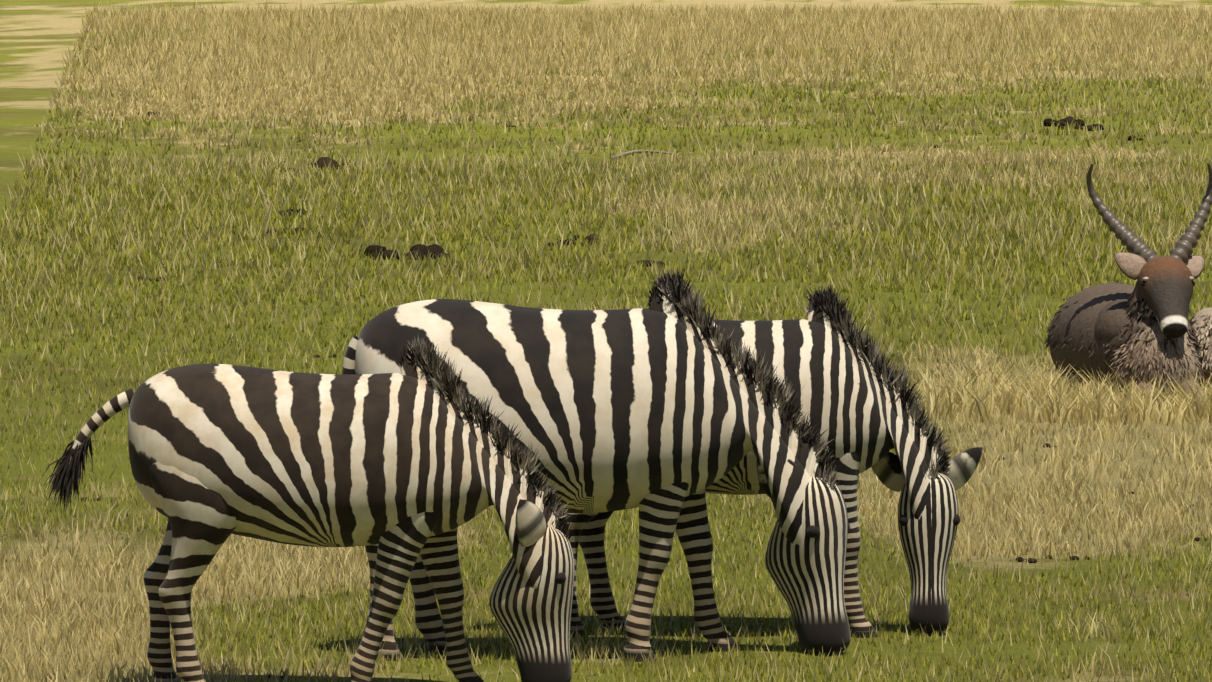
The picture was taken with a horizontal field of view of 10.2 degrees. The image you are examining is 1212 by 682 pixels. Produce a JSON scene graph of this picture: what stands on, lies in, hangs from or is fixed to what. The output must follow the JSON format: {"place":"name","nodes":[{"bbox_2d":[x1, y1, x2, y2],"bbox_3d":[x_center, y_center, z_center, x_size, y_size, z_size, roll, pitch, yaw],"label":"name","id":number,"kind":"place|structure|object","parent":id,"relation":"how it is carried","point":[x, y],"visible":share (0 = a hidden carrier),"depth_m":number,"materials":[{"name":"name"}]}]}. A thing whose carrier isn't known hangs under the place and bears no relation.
{"place":"outdoors","nodes":[
{"label":"outdoors","id":0,"kind":"place"},
{"bbox_2d":[0,0,1211,681],"bbox_3d":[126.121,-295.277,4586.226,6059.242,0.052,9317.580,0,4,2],"label":"ground","id":1,"kind":"structure","parent":0,"point":[36,36],"depth_m":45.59,"materials":[{"name":"green plant"}]},
{"bbox_2d":[37,335,575,681],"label":"zebra","id":2,"kind":"object","parent":1,"relation":"on","point":[411,461],"visible":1,"depth_m":24.52},
{"bbox_2d":[342,266,850,661],"bbox_3d":[-0.077,0.465,26.061,2.037,1.514,0.751,0,4,-2],"label":"zebra","id":3,"kind":"object","parent":1,"relation":"on","point":[666,408],"visible":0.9,"depth_m":25.86},
{"bbox_2d":[81,94,1206,681],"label":"dung clods","id":4,"kind":"object","parent":1,"relation":"on","point":[421,250],"visible":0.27,"depth_m":55.18,"materials":[{"name":"black soil"}]},
{"bbox_2d":[611,150,692,159],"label":"dead stick","id":5,"kind":"object","parent":1,"relation":"on","point":[637,151],"visible":0.5,"depth_m":76.26,"materials":[{"name":"wood"}]},
{"bbox_2d":[486,282,982,639],"bbox_3d":[0.453,0.466,26.866,2.086,1.413,0.674,0,4,0],"label":"zebra","id":6,"kind":"object","parent":1,"relation":"on","point":[859,400],"visible":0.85,"depth_m":26.77},
{"bbox_2d":[1044,162,1211,401],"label":"antelope","id":7,"kind":"object","parent":1,"relation":"on","point":[1140,327],"visible":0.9,"depth_m":38.95,"materials":[{"name":"fur"}]}
]}

